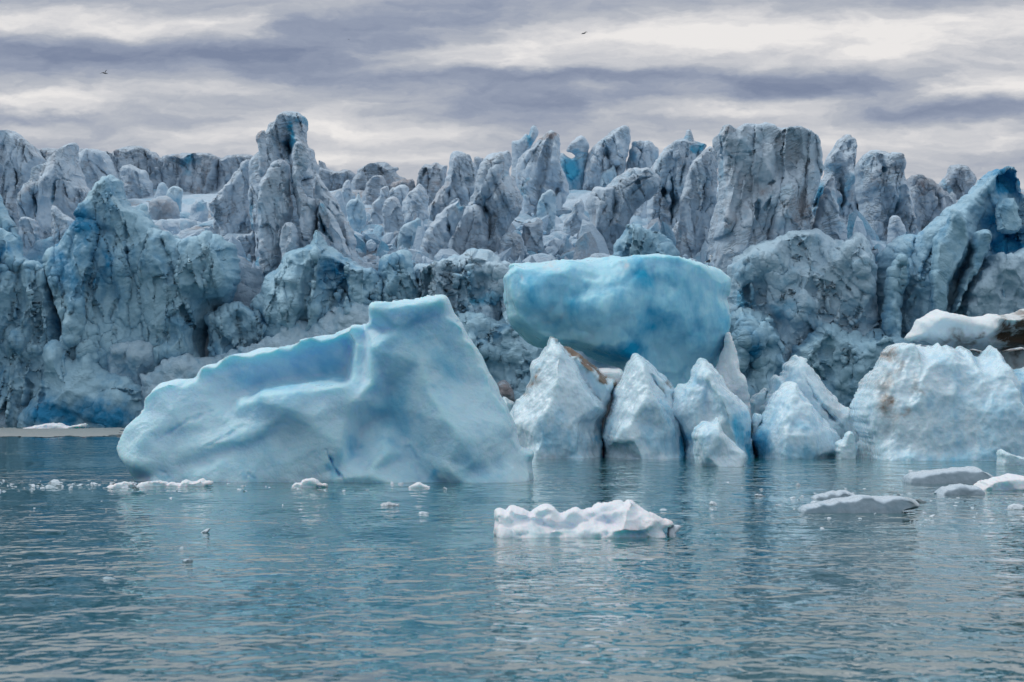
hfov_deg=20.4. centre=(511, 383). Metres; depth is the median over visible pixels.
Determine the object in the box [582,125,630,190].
ice tower
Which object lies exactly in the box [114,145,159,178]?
ice dome
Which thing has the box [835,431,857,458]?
ice chunk
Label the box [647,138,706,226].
ice tower
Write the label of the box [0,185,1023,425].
glacier
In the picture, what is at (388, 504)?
ice floe
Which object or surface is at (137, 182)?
ice slab
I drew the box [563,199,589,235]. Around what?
ice spike
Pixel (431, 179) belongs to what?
ice tower
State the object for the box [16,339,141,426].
ice mound
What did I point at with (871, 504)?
ice floe
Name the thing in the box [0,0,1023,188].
sky
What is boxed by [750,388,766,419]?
ice chunk
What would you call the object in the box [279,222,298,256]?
ice block
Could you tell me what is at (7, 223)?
ice slab
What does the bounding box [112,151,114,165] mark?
ice slab
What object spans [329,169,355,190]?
ice dome
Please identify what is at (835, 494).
ice floe
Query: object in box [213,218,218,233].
ice spike
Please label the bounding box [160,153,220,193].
ice shelf
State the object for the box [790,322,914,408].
ice mound
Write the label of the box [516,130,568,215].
ice tower
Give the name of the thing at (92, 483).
brash ice
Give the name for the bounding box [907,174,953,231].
ice dome
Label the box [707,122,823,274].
ice block
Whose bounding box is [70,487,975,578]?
scattered brash ice
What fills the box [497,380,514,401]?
ice boulder
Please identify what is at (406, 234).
ice spike
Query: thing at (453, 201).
ice spike
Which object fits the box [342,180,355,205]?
ice spike
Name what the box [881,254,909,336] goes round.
ice slab
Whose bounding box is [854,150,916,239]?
ice tower
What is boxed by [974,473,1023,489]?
ice floe
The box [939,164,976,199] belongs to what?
ice block
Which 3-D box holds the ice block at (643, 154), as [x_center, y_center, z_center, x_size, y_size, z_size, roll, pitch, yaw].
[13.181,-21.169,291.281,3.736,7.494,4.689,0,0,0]
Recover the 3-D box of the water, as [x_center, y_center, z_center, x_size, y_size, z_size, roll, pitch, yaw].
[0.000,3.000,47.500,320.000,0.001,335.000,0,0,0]
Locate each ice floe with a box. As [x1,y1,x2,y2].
[25,423,87,428]
[107,481,133,487]
[137,478,213,485]
[292,478,327,487]
[380,502,398,505]
[409,482,429,487]
[493,500,673,537]
[797,495,919,512]
[811,490,855,498]
[902,466,993,483]
[934,483,984,494]
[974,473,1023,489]
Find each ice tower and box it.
[0,130,46,227]
[16,143,90,238]
[248,111,318,259]
[291,141,317,247]
[416,162,446,205]
[427,151,476,228]
[468,150,522,245]
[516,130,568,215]
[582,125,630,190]
[586,167,660,254]
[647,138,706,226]
[811,134,857,228]
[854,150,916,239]
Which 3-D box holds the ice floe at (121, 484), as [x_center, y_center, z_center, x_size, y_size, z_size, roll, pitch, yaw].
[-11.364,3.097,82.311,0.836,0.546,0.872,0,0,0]
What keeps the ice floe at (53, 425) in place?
on the water
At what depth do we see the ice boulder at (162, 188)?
279.15 m
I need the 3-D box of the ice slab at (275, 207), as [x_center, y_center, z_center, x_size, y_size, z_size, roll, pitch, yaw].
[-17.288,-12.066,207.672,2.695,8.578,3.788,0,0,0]
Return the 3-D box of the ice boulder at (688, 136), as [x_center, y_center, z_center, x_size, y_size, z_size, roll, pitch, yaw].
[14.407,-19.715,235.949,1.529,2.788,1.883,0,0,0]
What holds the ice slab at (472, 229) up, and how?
on the glacier
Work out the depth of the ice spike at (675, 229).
223.65 m
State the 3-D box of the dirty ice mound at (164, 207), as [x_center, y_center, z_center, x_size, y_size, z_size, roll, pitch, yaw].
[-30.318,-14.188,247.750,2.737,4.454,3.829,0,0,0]
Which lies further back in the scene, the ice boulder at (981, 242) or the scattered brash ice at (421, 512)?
the ice boulder at (981, 242)
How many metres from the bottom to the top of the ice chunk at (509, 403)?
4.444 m
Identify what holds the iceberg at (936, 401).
on the water
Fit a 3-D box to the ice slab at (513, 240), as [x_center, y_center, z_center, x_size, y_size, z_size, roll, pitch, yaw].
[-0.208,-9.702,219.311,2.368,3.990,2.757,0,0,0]
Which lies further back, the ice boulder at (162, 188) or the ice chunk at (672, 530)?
the ice boulder at (162, 188)
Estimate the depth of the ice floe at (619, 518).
55.95 m
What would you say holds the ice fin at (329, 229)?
on the glacier
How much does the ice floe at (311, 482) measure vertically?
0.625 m
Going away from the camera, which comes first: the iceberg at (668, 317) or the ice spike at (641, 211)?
the iceberg at (668, 317)
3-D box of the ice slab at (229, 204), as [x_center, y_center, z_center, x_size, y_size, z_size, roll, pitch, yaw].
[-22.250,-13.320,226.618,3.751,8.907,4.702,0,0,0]
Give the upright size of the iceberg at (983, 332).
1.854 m
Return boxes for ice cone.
[402,184,428,223]
[812,176,847,239]
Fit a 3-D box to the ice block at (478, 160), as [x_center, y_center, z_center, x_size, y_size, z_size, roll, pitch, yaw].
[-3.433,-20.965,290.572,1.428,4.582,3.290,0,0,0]
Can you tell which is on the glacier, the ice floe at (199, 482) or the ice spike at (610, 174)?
the ice spike at (610, 174)
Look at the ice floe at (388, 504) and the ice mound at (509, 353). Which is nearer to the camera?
the ice floe at (388, 504)
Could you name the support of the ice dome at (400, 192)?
on the glacier
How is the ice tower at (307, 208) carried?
on the glacier
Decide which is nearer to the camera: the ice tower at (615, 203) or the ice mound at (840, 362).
the ice mound at (840, 362)
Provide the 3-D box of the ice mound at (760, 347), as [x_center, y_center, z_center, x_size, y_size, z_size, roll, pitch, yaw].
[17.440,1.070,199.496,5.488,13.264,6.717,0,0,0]
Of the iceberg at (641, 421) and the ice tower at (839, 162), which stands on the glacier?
the ice tower at (839, 162)
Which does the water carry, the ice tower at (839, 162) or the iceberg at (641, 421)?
the iceberg at (641, 421)
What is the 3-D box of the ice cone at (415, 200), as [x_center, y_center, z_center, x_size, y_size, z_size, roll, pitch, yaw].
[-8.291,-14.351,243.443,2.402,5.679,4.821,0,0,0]
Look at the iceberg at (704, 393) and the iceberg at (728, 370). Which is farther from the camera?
the iceberg at (728, 370)
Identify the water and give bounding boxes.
[0,426,1023,681]
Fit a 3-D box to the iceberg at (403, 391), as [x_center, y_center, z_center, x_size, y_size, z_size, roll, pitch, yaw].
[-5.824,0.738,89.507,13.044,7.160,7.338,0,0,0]
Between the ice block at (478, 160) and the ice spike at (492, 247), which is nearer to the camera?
the ice spike at (492, 247)
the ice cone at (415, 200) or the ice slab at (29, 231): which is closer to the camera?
the ice slab at (29, 231)
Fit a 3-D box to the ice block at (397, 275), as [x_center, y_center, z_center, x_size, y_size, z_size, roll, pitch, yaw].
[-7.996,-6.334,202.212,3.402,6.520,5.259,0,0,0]
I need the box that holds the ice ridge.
[876,166,1023,345]
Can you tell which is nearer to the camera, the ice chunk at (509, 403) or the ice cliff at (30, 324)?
the ice chunk at (509, 403)
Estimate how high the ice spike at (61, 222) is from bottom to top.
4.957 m
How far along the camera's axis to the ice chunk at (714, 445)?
103.38 m
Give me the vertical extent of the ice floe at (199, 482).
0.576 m
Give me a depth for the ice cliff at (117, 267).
199.62 m
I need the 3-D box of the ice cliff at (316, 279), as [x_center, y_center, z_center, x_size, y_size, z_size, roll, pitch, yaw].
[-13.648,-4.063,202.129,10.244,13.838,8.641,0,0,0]
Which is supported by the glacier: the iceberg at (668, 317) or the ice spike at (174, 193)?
the ice spike at (174, 193)
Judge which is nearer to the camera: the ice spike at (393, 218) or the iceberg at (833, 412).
the iceberg at (833, 412)
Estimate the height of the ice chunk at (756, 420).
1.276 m
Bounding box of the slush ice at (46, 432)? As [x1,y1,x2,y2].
[0,427,124,436]
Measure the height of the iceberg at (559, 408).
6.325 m
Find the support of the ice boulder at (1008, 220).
in the ice ridge
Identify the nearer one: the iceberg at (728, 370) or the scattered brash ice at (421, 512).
the scattered brash ice at (421, 512)
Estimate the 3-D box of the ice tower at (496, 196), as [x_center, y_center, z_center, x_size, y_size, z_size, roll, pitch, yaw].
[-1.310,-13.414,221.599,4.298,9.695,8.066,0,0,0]
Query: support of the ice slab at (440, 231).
on the glacier
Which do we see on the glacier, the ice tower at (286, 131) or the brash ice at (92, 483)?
the ice tower at (286, 131)
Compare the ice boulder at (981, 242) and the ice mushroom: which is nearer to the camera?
the ice boulder at (981, 242)
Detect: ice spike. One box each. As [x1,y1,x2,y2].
[51,205,73,243]
[166,186,182,211]
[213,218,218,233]
[236,231,255,262]
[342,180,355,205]
[346,193,366,229]
[370,186,389,224]
[382,196,404,234]
[397,218,421,248]
[448,198,457,205]
[487,229,500,251]
[522,218,543,253]
[536,189,555,234]
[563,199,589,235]
[599,165,616,186]
[634,201,646,218]
[672,221,678,240]
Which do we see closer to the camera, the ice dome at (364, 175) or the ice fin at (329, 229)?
the ice fin at (329, 229)
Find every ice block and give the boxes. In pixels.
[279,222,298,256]
[378,249,420,301]
[474,156,482,169]
[613,223,679,256]
[626,140,658,169]
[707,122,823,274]
[909,343,1023,368]
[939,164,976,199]
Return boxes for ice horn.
[511,125,538,180]
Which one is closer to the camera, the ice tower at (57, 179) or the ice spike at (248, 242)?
the ice spike at (248, 242)
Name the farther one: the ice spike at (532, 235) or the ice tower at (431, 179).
the ice tower at (431, 179)
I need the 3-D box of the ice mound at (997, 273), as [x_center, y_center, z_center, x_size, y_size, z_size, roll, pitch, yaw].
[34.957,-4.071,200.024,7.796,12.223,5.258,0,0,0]
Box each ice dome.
[39,148,111,160]
[79,148,118,189]
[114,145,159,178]
[146,157,180,188]
[217,154,252,191]
[318,160,352,190]
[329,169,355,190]
[351,162,406,189]
[362,175,386,204]
[389,179,415,190]
[390,184,408,206]
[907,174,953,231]
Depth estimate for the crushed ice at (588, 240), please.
218.15 m
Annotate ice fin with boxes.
[313,171,358,263]
[317,199,350,258]
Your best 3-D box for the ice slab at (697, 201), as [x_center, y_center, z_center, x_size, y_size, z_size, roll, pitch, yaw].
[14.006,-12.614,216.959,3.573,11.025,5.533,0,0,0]
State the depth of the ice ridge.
201.99 m
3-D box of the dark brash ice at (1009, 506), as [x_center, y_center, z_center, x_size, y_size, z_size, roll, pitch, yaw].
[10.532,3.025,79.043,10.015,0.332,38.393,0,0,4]
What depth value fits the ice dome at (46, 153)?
289.42 m
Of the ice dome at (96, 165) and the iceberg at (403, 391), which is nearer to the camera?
the iceberg at (403, 391)
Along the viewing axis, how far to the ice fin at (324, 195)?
208.27 m
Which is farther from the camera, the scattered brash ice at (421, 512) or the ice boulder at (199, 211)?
the ice boulder at (199, 211)
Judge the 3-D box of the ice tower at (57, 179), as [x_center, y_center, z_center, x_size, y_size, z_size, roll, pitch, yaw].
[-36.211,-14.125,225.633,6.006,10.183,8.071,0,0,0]
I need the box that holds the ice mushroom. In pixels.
[560,135,588,189]
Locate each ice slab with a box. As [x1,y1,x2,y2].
[0,194,22,253]
[17,217,41,249]
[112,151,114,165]
[119,164,152,198]
[209,159,253,236]
[257,160,293,274]
[420,198,465,259]
[449,204,489,254]
[498,232,524,261]
[676,146,717,257]
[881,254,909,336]
[886,215,906,243]
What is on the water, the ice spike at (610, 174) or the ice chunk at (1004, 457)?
the ice chunk at (1004, 457)
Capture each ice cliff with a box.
[0,228,60,425]
[42,174,240,378]
[204,301,262,356]
[250,230,383,342]
[414,248,510,320]
[727,228,881,360]
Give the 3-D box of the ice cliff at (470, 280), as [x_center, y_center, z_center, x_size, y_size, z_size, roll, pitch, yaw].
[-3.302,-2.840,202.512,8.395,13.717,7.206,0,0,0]
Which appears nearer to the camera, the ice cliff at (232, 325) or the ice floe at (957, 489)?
the ice floe at (957, 489)
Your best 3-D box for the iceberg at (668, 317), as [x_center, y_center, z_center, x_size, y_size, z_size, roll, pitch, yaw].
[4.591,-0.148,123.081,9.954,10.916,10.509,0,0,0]
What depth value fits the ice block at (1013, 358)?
120.11 m
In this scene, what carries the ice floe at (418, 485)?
on the water
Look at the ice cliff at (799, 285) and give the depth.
199.87 m
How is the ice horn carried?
on the glacier
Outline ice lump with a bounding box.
[256,130,267,176]
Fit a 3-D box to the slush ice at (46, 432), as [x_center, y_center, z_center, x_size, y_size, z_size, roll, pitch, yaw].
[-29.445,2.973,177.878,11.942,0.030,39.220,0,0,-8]
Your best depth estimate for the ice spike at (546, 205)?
237.92 m
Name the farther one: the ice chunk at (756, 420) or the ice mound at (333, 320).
the ice mound at (333, 320)
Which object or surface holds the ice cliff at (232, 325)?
on the glacier
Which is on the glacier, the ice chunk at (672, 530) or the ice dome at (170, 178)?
the ice dome at (170, 178)
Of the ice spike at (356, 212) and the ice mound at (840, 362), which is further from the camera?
the ice spike at (356, 212)
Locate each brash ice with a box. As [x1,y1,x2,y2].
[0,479,393,491]
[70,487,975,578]
[709,470,1023,525]
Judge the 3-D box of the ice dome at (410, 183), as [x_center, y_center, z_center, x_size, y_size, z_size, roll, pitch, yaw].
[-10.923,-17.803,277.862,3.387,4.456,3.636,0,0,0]
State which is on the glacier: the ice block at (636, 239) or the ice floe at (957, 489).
the ice block at (636, 239)
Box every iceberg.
[117,294,533,482]
[503,253,730,387]
[510,336,616,458]
[599,368,622,454]
[602,353,684,458]
[672,358,754,458]
[715,332,751,418]
[751,381,840,458]
[760,355,858,455]
[850,343,1023,460]
[904,309,1023,350]
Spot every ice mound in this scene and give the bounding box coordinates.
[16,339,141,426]
[107,340,154,384]
[139,300,376,414]
[148,196,179,220]
[455,308,543,400]
[729,307,787,398]
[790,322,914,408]
[960,248,1023,349]
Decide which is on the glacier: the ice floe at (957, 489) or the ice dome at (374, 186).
the ice dome at (374, 186)
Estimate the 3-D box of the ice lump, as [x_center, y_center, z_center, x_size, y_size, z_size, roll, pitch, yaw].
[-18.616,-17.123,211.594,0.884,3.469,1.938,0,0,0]
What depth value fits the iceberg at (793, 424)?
114.78 m
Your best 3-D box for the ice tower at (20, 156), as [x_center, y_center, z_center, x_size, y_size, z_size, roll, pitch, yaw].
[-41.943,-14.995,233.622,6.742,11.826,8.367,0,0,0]
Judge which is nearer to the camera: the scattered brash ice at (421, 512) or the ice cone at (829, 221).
the scattered brash ice at (421, 512)
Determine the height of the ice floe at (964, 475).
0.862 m
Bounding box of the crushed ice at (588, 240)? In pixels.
[36,191,955,270]
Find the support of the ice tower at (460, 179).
on the glacier
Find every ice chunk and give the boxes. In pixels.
[502,396,514,411]
[667,525,682,535]
[691,417,745,466]
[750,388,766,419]
[751,413,761,432]
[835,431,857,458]
[996,449,1023,464]
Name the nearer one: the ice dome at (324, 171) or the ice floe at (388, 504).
the ice floe at (388, 504)
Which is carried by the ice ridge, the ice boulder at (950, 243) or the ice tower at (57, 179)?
the ice boulder at (950, 243)
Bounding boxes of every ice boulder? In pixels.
[154,182,167,197]
[189,199,207,221]
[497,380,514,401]
[684,129,693,141]
[927,209,968,312]
[950,229,991,312]
[995,198,1021,233]
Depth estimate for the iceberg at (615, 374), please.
117.50 m
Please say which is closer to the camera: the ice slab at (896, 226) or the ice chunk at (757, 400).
the ice chunk at (757, 400)
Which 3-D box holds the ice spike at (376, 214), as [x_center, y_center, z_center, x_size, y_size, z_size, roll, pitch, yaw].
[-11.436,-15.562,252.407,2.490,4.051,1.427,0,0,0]
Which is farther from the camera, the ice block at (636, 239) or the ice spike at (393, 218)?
the ice spike at (393, 218)
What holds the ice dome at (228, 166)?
on the glacier

